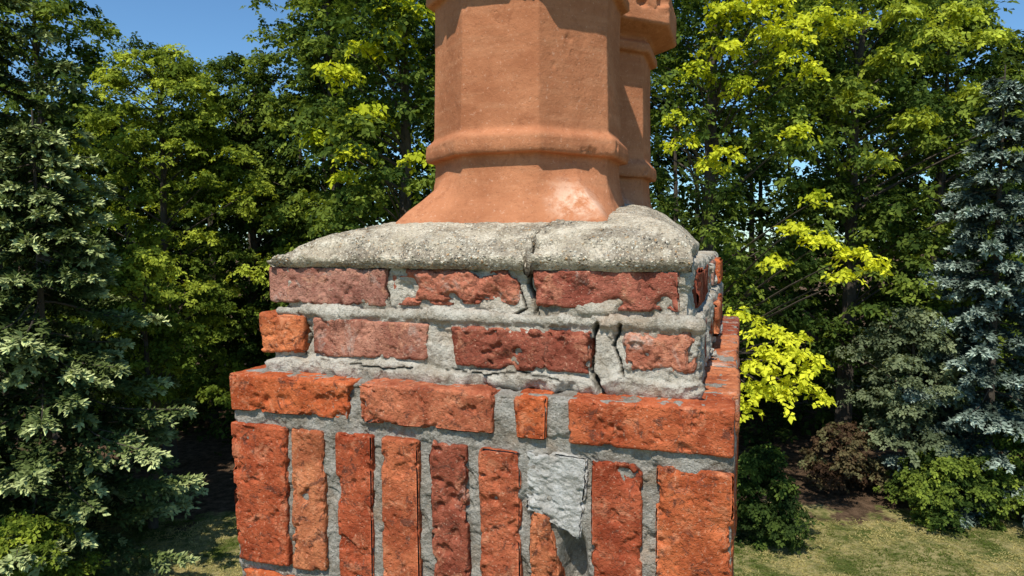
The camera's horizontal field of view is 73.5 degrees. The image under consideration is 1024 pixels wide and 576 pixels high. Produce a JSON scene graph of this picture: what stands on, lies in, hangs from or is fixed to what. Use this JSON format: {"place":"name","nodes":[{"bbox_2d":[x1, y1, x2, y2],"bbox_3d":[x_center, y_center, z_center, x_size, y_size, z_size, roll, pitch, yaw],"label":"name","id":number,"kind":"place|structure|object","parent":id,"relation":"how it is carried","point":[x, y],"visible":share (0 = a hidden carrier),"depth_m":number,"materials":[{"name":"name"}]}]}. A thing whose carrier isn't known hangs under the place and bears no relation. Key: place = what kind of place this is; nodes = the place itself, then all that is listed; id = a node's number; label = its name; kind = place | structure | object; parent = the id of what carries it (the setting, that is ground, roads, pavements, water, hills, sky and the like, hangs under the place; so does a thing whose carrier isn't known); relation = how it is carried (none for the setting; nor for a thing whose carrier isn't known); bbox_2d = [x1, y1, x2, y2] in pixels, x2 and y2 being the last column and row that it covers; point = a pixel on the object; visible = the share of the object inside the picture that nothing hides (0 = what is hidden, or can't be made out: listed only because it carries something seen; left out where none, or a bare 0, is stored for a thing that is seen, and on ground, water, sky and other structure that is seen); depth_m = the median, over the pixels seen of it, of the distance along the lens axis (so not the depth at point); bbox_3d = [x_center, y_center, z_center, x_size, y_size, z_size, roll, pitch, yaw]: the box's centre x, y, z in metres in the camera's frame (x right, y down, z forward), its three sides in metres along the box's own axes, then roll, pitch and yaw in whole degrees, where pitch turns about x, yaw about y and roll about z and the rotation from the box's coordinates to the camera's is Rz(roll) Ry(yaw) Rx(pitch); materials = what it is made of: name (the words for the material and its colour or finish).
{"place":"outdoors","nodes":[
{"label":"outdoors","id":0,"kind":"place"},
{"bbox_2d":[0,252,1023,575],"bbox_3d":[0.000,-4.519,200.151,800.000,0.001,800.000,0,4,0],"label":"ground","id":1,"kind":"structure","parent":0,"point":[868,504],"depth_m":21.71,"materials":[{"name":"green plant"}]},
{"bbox_2d":[0,509,110,575],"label":"shrub","id":2,"kind":"object","parent":1,"relation":"on","point":[32,526],"visible":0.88,"depth_m":15.82,"materials":[{"name":"green plant"}]},
{"bbox_2d":[0,0,136,439],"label":"oak tree","id":3,"kind":"object","parent":1,"relation":"on","point":[43,16],"visible":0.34,"depth_m":29.94,"materials":[{"name":"green plant"}]},
{"bbox_2d":[0,0,196,551],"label":"spruce tree","id":4,"kind":"object","parent":1,"relation":"on","point":[39,84],"visible":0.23,"depth_m":21.30,"materials":[{"name":"green plant"}]},
{"bbox_2d":[0,110,207,575],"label":"spruce tree","id":5,"kind":"object","parent":1,"relation":"on","point":[24,351],"visible":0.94,"depth_m":17.50,"materials":[{"name":"green plant"}]},
{"bbox_2d":[88,245,211,529],"bbox_3d":[-11.349,3.166,21.352,3.672,9.026,3.816,0,4,0],"label":"understory tree","id":6,"kind":"object","parent":1,"relation":"on","point":[129,276],"visible":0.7,"depth_m":20.91,"materials":[{"name":"green plant"}]},
{"bbox_2d":[35,31,278,466],"bbox_3d":[-13.414,-1.201,26.597,8.687,17.077,9.623,2,4,29],"label":"locust tree","id":7,"kind":"object","parent":1,"relation":"on","point":[179,77],"visible":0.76,"depth_m":26.14,"materials":[{"name":"green plant"}]},
{"bbox_2d":[138,50,324,368],"bbox_3d":[-11.323,-1.793,30.767,8.198,17.664,8.475,2,4,24],"label":"locust tree","id":8,"kind":"object","parent":1,"relation":"on","point":[235,130],"visible":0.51,"depth_m":29.41,"materials":[{"name":"green plant"}]},
{"bbox_2d":[232,0,426,338],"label":"oak tree","id":9,"kind":"object","parent":1,"relation":"on","point":[293,215],"visible":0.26,"depth_m":28.37,"materials":[{"name":"green plant"}]},
{"bbox_2d":[274,0,435,239],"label":"maple tree","id":10,"kind":"object","parent":1,"relation":"on","point":[401,21],"visible":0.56,"depth_m":21.08,"materials":[{"name":"green plant"}]},
{"bbox_2d":[385,113,434,222],"bbox_3d":[0.048,-4.730,31.601,11.445,23.428,12.103,-3,5,-41],"label":"oak tree","id":11,"kind":"object","parent":1,"relation":"on","point":[419,178],"depth_m":31.76,"materials":[{"name":"green plant"}]},
{"bbox_2d":[229,203,740,575],"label":"brick chimney","id":12,"kind":"object","parent":1,"relation":"on","point":[558,397],"visible":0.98,"depth_m":0.97,"materials":[{"name":"brick"}]},
{"bbox_2d":[396,0,628,223],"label":"chimney pot","id":13,"kind":"object","parent":12,"relation":"on","point":[527,114],"visible":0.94,"depth_m":1.09,"materials":[{"name":"ceramic"}]},
{"bbox_2d":[619,0,675,207],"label":"chimney pot","id":14,"kind":"object","parent":12,"relation":"on","point":[647,31],"visible":0.24,"depth_m":1.50,"materials":[{"name":"ceramic"}]},
{"bbox_2d":[0,0,1023,455],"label":"distant woodland","id":15,"kind":"object","parent":1,"relation":"on","point":[760,210],"visible":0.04,"depth_m":35.28,"materials":[{"name":"green plant"}]},
{"bbox_2d":[649,0,893,423],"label":"maple tree","id":16,"kind":"object","parent":1,"relation":"on","point":[714,48],"visible":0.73,"depth_m":20.45,"materials":[{"name":"yellow plant"}]},
{"bbox_2d":[734,442,824,557],"bbox_3d":[7.526,6.269,20.568,2.950,3.130,2.926,0,4,0],"label":"shrub","id":17,"kind":"object","parent":1,"relation":"on","point":[762,468],"visible":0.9,"depth_m":20.01,"materials":[{"name":"green plant"}]},
{"bbox_2d":[797,420,890,496],"bbox_3d":[11.761,6.033,24.335,3.102,2.738,2.918,2,4,30],"label":"shrub","id":18,"kind":"object","parent":1,"relation":"on","point":[846,440],"visible":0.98,"depth_m":23.98,"materials":[{"name":"brown plant"}]},
{"bbox_2d":[718,0,1023,467],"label":"oak tree","id":19,"kind":"object","parent":1,"relation":"on","point":[861,77],"visible":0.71,"depth_m":25.03,"materials":[{"name":"green plant"}]},
{"bbox_2d":[826,304,980,489],"bbox_3d":[13.854,4.045,23.767,4.909,6.940,4.353,0,4,0],"label":"shrub","id":20,"kind":"object","parent":1,"relation":"on","point":[908,328],"visible":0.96,"depth_m":23.25,"materials":[{"name":"green plant"}]},
{"bbox_2d":[811,0,1023,432],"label":"oak tree","id":21,"kind":"object","parent":1,"relation":"on","point":[976,19],"visible":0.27,"depth_m":29.42,"materials":[{"name":"green plant"}]},
{"bbox_2d":[864,65,1023,528],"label":"spruce tree","id":22,"kind":"object","parent":1,"relation":"on","point":[990,415],"visible":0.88,"depth_m":22.57,"materials":[{"name":"green plant"}]},
{"bbox_2d":[873,447,1023,533],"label":"shrub","id":23,"kind":"object","parent":1,"relation":"on","point":[969,476],"visible":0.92,"depth_m":21.52,"materials":[{"name":"green plant"}]},
{"bbox_2d":[945,135,1023,362],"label":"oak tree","id":24,"kind":"object","parent":1,"relation":"on","point":[965,175],"visible":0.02,"depth_m":34.68,"materials":[{"name":"green plant"}]},
{"bbox_2d":[955,427,1023,518],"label":"shrub","id":25,"kind":"object","parent":1,"relation":"on","point":[1007,442],"visible":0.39,"depth_m":21.91,"materials":[{"name":"green plant"}]},
{"bbox_2d":[0,0,1023,251],"label":"sky","id":26,"kind":"structure","parent":0,"point":[210,29],"materials":[{"name":"blue"}]},
{"bbox_2d":[14,518,1023,575],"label":"lawn grass","id":27,"kind":"structure","parent":0,"point":[1010,556],"depth_m":19.95,"materials":[{"name":"green plant"}]}
]}

